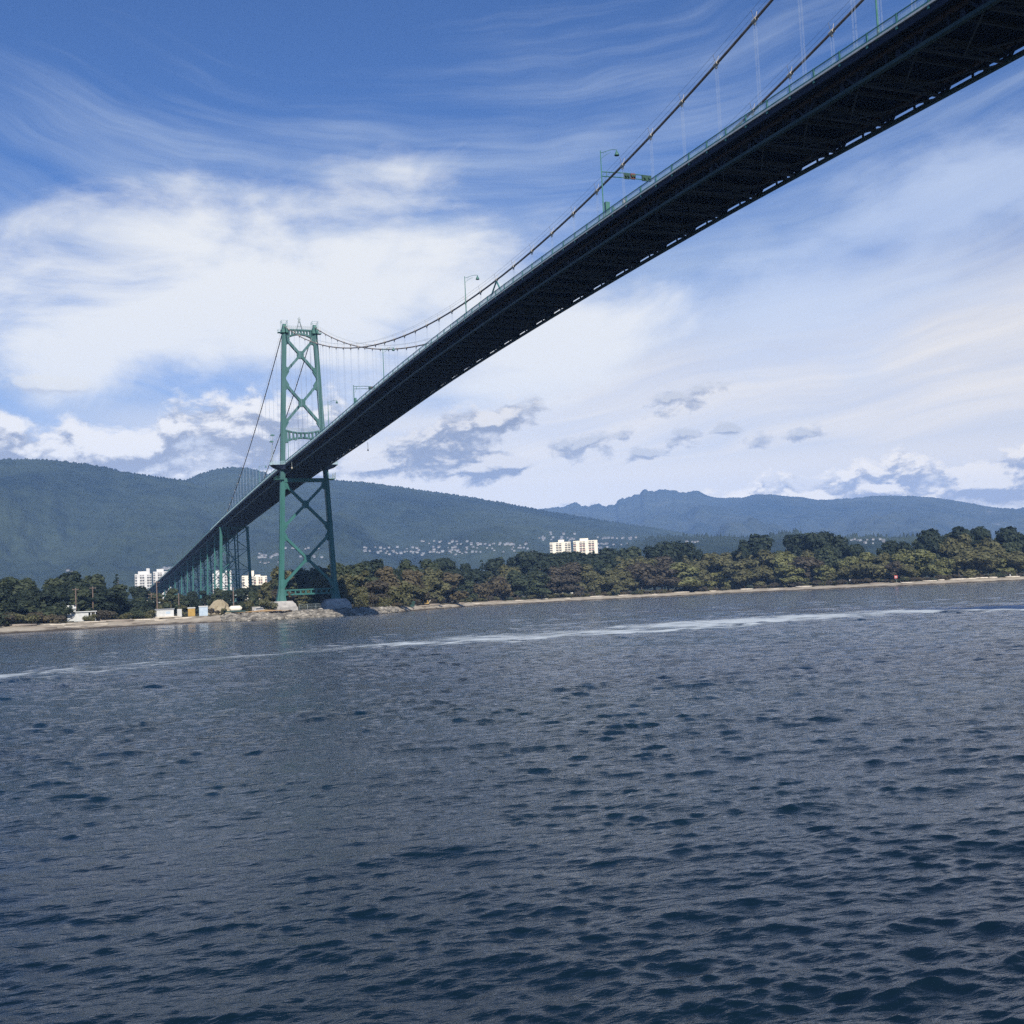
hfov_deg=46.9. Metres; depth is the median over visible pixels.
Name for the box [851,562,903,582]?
bush
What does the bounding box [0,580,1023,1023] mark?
water
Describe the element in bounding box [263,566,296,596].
leafy tree
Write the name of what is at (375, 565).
leafy tree
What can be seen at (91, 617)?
bush
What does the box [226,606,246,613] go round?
trailer
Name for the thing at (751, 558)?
leafy tree
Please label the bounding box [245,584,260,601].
leafy tree
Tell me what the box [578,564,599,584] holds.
leafy tree
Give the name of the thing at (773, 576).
leafy tree
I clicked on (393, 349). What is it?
street lamp
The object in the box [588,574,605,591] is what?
leafy tree
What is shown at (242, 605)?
leafy tree
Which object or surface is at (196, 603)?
leafy tree
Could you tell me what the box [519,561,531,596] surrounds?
leafy tree
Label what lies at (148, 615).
bush
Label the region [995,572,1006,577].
bush
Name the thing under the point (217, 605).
sand heap
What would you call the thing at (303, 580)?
leafy tree
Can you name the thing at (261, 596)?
leafy tree
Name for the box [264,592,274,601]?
leafy tree
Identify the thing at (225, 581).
apartment block
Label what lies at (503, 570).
leafy tree
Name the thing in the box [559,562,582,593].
leafy tree
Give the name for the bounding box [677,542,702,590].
leafy tree
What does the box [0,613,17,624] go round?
bush
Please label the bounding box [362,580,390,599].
leafy tree
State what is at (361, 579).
leafy tree
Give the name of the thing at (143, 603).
bush
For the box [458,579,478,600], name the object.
leafy tree
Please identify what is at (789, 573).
leafy tree
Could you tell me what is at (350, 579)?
leafy tree
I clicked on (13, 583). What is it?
leafy tree
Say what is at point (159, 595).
leafy tree
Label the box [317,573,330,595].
leafy tree
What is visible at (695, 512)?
mountains
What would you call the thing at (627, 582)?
leafy tree
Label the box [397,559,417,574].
leafy tree
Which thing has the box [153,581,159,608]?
utility pole
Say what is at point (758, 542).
leafy tree
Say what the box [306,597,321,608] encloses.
bush
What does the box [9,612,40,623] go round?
bush
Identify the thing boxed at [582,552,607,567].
leafy tree
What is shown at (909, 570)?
leafy tree
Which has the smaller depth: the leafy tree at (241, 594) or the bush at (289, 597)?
the bush at (289, 597)
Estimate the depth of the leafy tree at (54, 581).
460.29 m
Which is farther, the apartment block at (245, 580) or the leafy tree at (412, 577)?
the apartment block at (245, 580)
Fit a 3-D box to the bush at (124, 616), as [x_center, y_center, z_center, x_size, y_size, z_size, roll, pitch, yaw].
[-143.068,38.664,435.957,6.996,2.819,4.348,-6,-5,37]
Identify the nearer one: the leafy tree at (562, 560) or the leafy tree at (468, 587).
the leafy tree at (468, 587)
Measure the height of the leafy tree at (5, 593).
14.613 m
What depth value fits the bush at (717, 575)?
865.67 m
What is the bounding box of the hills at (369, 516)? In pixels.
[164,466,722,602]
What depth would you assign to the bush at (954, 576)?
777.78 m
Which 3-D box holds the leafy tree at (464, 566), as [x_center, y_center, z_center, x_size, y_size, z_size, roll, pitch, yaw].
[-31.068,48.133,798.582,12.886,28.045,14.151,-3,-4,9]
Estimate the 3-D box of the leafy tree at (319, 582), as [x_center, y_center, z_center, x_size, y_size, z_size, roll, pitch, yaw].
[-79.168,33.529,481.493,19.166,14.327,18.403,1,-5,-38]
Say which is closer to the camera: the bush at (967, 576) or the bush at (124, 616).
the bush at (124, 616)
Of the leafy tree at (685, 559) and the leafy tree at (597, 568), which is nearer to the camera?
the leafy tree at (597, 568)
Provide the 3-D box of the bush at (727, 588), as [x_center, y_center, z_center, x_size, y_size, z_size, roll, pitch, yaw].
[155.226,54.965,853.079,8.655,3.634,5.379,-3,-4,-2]
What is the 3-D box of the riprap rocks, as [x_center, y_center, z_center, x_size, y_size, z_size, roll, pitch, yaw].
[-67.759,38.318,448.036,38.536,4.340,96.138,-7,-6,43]
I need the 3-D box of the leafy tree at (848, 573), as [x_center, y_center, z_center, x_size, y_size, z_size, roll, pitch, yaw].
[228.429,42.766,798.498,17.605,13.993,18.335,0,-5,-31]
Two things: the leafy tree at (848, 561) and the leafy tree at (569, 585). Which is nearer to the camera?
the leafy tree at (569, 585)
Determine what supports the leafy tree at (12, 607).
on the ground
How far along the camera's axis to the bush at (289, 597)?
464.41 m
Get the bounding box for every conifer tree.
[112,574,125,599]
[477,560,487,585]
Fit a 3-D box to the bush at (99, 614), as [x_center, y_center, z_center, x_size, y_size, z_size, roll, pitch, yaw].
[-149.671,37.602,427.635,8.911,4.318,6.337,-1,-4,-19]
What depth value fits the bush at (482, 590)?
736.73 m
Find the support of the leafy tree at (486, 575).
on the ground
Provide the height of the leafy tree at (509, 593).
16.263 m
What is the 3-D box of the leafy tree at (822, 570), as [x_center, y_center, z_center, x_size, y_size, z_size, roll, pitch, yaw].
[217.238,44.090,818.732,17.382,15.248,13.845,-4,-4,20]
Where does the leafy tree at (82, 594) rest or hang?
on the ground
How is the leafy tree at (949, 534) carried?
on the ground
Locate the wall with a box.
[238,610,284,612]
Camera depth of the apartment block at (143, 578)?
1287.60 m
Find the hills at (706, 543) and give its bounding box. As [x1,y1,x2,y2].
[625,528,1023,590]
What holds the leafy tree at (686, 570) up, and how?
on the ground
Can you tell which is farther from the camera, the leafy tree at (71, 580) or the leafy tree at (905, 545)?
the leafy tree at (905, 545)
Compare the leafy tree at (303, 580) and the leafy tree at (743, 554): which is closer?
the leafy tree at (303, 580)
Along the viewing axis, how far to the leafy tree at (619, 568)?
832.38 m
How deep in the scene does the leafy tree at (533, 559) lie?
809.85 m
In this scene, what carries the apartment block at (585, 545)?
on the ground
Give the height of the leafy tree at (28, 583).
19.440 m
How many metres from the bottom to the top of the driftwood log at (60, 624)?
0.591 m
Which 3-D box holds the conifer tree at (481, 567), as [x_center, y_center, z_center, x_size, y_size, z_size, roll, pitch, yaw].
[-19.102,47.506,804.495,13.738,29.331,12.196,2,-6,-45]
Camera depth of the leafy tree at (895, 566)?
774.40 m
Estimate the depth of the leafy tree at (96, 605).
440.21 m
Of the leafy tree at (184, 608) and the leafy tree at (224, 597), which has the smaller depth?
the leafy tree at (184, 608)
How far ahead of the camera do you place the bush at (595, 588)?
798.62 m
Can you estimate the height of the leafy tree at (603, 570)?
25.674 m
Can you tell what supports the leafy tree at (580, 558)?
on the ground
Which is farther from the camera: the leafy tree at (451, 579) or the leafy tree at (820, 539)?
the leafy tree at (820, 539)
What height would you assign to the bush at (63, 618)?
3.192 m
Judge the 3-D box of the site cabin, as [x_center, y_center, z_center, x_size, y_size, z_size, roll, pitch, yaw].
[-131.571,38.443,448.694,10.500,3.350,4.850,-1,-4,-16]
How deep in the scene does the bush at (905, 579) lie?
763.61 m
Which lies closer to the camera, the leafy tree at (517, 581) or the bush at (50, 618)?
the bush at (50, 618)
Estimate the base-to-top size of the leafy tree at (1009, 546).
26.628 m
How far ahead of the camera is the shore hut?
420.70 m
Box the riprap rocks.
[220,606,398,621]
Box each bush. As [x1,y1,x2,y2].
[0,612,9,622]
[0,612,15,625]
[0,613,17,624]
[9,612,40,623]
[25,612,42,623]
[30,601,79,622]
[37,611,61,623]
[58,615,66,622]
[83,614,96,620]
[88,610,108,620]
[101,610,115,619]
[107,610,117,619]
[118,613,133,618]
[123,597,159,617]
[124,608,145,618]
[138,610,156,618]
[242,600,253,610]
[259,600,277,611]
[270,588,298,601]
[295,596,309,608]
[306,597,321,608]
[348,593,369,606]
[368,593,378,606]
[375,581,414,605]
[375,595,390,605]
[378,601,392,606]
[391,602,402,605]
[445,597,454,602]
[471,576,510,600]
[561,593,571,597]
[574,581,600,595]
[702,571,736,589]
[721,586,731,589]
[724,575,750,588]
[769,583,778,587]
[823,572,846,583]
[836,580,847,583]
[849,579,859,583]
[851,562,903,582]
[901,577,912,581]
[934,574,946,578]
[947,574,959,578]
[963,574,973,577]
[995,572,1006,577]
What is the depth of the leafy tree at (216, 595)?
508.38 m
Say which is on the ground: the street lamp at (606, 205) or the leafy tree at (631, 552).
the leafy tree at (631, 552)
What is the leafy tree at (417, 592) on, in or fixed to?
on the ground
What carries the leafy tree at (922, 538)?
on the ground
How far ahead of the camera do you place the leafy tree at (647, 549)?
910.51 m
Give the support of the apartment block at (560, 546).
on the ground
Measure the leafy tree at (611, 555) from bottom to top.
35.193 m
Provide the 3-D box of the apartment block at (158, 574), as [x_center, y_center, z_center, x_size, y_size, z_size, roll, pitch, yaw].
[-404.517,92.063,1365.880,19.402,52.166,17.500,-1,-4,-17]
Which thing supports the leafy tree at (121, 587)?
on the ground
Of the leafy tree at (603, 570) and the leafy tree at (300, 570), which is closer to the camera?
the leafy tree at (300, 570)
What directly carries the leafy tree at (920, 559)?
on the ground
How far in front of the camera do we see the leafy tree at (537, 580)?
769.90 m
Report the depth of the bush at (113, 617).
433.51 m
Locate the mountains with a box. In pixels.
[539,489,1023,576]
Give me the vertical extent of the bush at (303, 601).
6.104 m
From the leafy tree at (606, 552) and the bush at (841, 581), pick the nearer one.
the bush at (841, 581)
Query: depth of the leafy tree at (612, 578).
804.25 m
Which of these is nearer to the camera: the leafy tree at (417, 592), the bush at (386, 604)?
the bush at (386, 604)
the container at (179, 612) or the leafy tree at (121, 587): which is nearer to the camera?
the container at (179, 612)
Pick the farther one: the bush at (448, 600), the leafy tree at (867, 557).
the leafy tree at (867, 557)
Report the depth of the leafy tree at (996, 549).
817.84 m
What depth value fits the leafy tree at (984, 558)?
786.95 m
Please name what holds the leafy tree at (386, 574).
on the ground
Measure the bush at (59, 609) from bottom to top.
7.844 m
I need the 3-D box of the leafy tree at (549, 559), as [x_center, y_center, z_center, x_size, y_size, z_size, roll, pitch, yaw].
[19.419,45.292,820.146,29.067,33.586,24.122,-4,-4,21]
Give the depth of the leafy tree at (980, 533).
824.10 m
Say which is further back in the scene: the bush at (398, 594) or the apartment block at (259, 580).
the apartment block at (259, 580)
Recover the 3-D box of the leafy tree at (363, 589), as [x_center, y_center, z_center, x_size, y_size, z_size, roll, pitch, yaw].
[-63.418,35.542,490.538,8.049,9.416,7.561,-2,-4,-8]
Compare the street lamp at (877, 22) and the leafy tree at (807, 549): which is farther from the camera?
the leafy tree at (807, 549)
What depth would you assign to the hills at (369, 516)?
3808.48 m
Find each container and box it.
[177,609,181,616]
[188,607,194,615]
[199,606,207,615]
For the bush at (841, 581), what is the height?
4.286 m
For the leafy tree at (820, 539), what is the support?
on the ground
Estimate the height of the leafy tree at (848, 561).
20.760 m
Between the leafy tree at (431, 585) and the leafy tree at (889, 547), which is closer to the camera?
the leafy tree at (431, 585)
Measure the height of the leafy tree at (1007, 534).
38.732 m
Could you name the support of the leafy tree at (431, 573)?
on the ground
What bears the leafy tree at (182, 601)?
on the ground
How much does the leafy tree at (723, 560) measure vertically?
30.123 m
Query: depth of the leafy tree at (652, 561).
853.26 m
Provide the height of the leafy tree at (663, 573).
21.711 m
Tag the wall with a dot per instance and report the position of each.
(262, 610)
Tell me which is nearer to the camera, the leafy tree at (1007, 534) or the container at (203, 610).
the container at (203, 610)
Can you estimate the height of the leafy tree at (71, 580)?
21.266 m
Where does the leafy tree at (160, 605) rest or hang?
on the ground
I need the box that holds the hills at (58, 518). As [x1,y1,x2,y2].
[0,458,267,600]
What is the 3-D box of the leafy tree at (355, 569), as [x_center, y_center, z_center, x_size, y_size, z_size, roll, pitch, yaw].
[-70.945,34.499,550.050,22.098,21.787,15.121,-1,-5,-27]
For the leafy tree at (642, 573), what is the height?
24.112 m
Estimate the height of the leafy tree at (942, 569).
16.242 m
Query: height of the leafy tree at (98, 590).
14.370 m
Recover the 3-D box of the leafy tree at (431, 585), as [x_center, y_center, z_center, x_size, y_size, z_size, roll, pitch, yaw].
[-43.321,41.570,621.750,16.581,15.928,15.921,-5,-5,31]
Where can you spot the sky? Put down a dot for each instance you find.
(182, 181)
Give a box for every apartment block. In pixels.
[135,568,151,588]
[153,569,170,598]
[213,570,231,592]
[242,571,253,598]
[254,575,266,584]
[550,540,570,593]
[573,538,597,553]
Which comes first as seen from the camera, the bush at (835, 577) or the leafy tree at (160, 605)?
the leafy tree at (160, 605)
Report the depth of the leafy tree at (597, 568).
831.49 m
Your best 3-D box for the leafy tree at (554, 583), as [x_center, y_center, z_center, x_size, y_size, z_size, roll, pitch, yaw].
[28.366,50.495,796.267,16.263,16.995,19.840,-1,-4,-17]
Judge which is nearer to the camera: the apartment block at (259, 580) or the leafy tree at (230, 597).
the leafy tree at (230, 597)
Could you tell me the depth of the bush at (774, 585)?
830.26 m
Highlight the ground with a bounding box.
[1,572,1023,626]
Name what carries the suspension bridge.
on the ground
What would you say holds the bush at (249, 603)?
on the ground
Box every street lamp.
[382,347,394,376]
[464,275,478,319]
[600,149,651,222]
[875,0,879,41]
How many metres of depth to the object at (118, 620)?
427.00 m
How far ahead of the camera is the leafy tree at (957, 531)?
817.01 m
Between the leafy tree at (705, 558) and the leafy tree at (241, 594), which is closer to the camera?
the leafy tree at (241, 594)
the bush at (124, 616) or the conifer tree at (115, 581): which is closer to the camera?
the bush at (124, 616)
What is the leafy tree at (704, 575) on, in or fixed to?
on the ground
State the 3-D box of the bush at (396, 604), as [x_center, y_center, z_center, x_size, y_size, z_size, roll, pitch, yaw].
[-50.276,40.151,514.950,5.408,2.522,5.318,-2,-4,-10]
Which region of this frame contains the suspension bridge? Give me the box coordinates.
[146,0,1023,611]
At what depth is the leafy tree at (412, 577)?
586.09 m
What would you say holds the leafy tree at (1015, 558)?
on the ground
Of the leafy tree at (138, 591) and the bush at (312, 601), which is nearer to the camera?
the bush at (312, 601)
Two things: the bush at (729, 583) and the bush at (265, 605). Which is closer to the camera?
the bush at (265, 605)
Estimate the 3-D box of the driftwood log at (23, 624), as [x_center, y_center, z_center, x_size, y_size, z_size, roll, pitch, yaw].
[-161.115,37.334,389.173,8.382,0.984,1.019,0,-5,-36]
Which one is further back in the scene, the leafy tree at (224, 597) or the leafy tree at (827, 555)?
the leafy tree at (827, 555)
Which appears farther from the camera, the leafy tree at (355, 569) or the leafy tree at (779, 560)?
the leafy tree at (779, 560)
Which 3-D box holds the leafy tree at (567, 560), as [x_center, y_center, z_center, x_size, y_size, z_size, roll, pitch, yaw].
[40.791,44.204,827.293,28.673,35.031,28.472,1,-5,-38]
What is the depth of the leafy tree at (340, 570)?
542.05 m
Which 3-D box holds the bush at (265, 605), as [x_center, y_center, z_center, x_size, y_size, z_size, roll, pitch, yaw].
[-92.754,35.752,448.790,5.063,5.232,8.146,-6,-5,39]
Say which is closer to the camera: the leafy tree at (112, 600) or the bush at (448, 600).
the leafy tree at (112, 600)
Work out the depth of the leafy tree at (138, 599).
467.11 m
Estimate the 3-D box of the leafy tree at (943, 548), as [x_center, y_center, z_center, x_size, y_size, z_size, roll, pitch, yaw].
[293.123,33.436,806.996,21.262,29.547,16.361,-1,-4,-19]
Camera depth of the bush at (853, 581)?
787.22 m
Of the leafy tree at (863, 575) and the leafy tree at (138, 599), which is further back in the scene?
the leafy tree at (863, 575)
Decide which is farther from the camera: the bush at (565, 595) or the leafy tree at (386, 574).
the bush at (565, 595)
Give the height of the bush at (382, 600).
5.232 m
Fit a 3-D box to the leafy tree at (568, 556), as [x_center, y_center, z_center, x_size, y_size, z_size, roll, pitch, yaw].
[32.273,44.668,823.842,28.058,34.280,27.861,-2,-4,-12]
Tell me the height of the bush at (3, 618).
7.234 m
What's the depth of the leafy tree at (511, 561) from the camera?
816.30 m
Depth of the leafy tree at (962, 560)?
786.04 m
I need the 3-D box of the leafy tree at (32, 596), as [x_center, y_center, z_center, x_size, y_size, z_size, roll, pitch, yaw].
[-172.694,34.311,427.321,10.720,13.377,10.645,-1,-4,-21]
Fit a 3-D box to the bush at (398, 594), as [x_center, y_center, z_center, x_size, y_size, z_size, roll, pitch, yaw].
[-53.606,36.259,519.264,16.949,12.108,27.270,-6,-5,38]
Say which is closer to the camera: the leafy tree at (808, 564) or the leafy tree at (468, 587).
the leafy tree at (468, 587)
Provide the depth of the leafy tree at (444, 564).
736.53 m
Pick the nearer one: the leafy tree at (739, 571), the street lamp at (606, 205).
the street lamp at (606, 205)
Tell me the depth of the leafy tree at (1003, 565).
802.76 m
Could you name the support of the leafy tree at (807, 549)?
on the ground
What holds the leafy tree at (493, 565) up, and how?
on the ground
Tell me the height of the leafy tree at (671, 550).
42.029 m
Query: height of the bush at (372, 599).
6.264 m
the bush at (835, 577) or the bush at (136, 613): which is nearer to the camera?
the bush at (136, 613)
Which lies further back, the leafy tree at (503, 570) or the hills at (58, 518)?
the hills at (58, 518)
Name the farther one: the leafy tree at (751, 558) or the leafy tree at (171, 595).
the leafy tree at (751, 558)
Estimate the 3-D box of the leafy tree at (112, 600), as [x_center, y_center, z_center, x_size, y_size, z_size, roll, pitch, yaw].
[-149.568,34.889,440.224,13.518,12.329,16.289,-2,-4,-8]
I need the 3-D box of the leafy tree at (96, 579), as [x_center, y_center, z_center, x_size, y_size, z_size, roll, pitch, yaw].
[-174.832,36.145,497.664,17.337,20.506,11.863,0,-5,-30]
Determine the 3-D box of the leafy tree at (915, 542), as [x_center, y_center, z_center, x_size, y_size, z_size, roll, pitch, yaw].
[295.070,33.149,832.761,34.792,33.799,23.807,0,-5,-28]
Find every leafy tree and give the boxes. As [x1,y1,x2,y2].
[0,577,23,597]
[0,586,26,609]
[0,603,5,611]
[2,603,27,613]
[18,577,38,590]
[19,589,45,622]
[19,601,43,623]
[39,578,65,608]
[40,585,68,609]
[56,571,91,608]
[60,586,91,618]
[81,573,110,607]
[85,585,106,619]
[91,589,129,615]
[91,603,100,618]
[111,584,129,598]
[128,586,150,599]
[135,597,146,609]
[148,592,164,603]
[154,597,163,616]
[162,588,180,612]
[175,594,190,611]
[179,605,187,614]
[184,591,197,606]
[187,595,204,614]
[198,590,210,605]
[205,588,223,606]
[218,593,231,606]
[220,590,237,605]
[234,588,249,603]
[237,603,248,610]
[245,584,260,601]
[247,591,259,606]
[257,582,268,600]
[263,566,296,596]
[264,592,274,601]
[268,576,295,601]
[288,572,315,602]
[297,568,308,587]
[301,576,342,601]
[308,566,330,576]
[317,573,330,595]
[326,562,347,576]
[328,578,359,599]
[337,573,354,595]
[344,562,378,587]
[351,586,368,601]
[354,570,374,605]
[360,559,402,581]
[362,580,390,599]
[375,566,406,599]
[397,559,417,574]
[401,569,429,599]
[402,585,427,601]
[418,559,439,584]
[420,576,444,603]
[422,567,452,595]
[433,558,462,589]
[440,572,469,602]
[443,568,461,601]
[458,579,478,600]
[459,563,470,585]
[460,568,483,591]
[480,571,493,594]
[484,557,512,586]
[492,577,515,599]
[496,564,521,596]
[505,570,529,596]
[506,556,536,596]
[515,550,547,594]
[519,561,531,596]
[525,571,550,595]
[536,553,560,594]
[537,565,563,594]
[545,575,566,593]
[547,553,568,594]
[554,552,572,591]
[557,574,584,593]
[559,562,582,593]
[560,551,586,591]
[571,550,587,570]
[573,555,602,593]
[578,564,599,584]
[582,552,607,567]
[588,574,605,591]
[593,547,624,567]
[599,561,613,592]
[600,569,623,592]
[605,550,626,562]
[612,556,640,590]
[617,571,638,591]
[619,546,641,581]
[626,562,661,588]
[636,556,657,592]
[642,545,655,590]
[648,540,681,591]
[649,565,682,588]
[654,555,674,589]
[665,562,703,588]
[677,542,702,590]
[681,555,691,563]
[684,560,713,590]
[692,553,713,587]
[706,552,733,587]
[722,558,763,588]
[730,540,754,560]
[734,533,773,584]
[735,551,756,560]
[748,565,773,586]
[754,549,775,584]
[768,551,797,583]
[768,568,786,586]
[774,565,809,586]
[782,533,806,585]
[788,556,823,583]
[797,539,812,555]
[800,550,819,582]
[803,531,835,555]
[813,565,835,584]
[814,546,844,576]
[829,535,848,558]
[836,565,858,581]
[837,556,857,571]
[845,544,865,556]
[853,552,875,564]
[853,561,872,579]
[873,552,890,565]
[876,540,897,578]
[884,560,905,578]
[889,548,913,571]
[895,541,914,563]
[900,564,918,578]
[904,549,936,577]
[911,539,933,578]
[914,532,943,577]
[916,528,953,557]
[929,540,952,573]
[931,557,954,575]
[943,532,952,557]
[944,533,972,574]
[945,547,975,574]
[947,526,974,548]
[962,546,1001,575]
[970,525,991,576]
[974,538,1005,573]
[989,557,1015,576]
[994,526,1023,570]
[997,541,1023,570]
[999,550,1023,575]
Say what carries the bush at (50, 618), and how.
on the ground
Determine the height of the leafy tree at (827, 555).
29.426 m
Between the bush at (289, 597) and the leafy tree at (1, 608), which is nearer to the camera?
the leafy tree at (1, 608)
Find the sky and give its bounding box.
[0,0,1023,508]
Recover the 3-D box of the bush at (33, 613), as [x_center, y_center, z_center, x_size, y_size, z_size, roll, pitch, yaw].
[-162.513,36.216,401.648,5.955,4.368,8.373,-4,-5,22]
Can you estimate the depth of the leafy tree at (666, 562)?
865.50 m
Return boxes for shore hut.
[66,605,96,621]
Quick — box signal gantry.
[353,385,373,408]
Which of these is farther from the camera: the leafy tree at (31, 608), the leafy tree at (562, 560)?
the leafy tree at (562, 560)
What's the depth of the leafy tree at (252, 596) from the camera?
476.36 m
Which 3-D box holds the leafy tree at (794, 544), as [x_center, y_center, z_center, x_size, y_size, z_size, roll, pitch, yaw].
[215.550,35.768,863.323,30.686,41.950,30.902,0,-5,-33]
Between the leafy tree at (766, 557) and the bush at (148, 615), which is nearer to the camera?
the bush at (148, 615)
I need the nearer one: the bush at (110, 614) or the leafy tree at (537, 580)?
the bush at (110, 614)
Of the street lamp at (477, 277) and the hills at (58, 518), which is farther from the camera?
the hills at (58, 518)
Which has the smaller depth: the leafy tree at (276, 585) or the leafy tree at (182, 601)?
the leafy tree at (276, 585)
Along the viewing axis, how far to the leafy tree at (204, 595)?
523.93 m
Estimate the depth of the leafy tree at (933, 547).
806.97 m
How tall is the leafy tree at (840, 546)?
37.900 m
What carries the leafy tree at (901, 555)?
on the ground
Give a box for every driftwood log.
[10,624,36,625]
[43,623,74,624]
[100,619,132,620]
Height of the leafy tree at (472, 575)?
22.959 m
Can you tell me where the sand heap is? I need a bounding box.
[208,600,230,614]
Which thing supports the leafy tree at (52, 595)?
on the ground
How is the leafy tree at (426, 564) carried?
on the ground
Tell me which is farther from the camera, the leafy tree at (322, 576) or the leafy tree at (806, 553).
the leafy tree at (806, 553)
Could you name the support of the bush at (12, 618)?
on the ground
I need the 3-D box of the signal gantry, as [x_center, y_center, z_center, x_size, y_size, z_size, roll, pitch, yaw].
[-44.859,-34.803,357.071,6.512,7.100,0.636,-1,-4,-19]
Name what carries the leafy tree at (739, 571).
on the ground
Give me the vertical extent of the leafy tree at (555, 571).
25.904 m
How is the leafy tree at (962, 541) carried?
on the ground
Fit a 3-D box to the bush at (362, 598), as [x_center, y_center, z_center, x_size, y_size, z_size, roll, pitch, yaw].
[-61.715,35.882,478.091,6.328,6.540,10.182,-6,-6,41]
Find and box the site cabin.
[152,608,179,617]
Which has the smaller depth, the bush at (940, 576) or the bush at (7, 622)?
the bush at (7, 622)
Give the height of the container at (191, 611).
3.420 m
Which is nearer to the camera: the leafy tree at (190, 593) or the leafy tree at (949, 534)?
the leafy tree at (190, 593)
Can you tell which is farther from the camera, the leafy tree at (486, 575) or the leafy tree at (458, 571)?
the leafy tree at (486, 575)
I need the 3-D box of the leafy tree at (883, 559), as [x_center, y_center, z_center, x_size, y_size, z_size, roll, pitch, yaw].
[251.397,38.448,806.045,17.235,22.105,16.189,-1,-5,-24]
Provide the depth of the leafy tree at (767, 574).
844.92 m
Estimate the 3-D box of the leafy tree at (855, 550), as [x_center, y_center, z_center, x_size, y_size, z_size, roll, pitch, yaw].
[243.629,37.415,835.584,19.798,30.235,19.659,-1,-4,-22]
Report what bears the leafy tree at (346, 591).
on the ground
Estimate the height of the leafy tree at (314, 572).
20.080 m

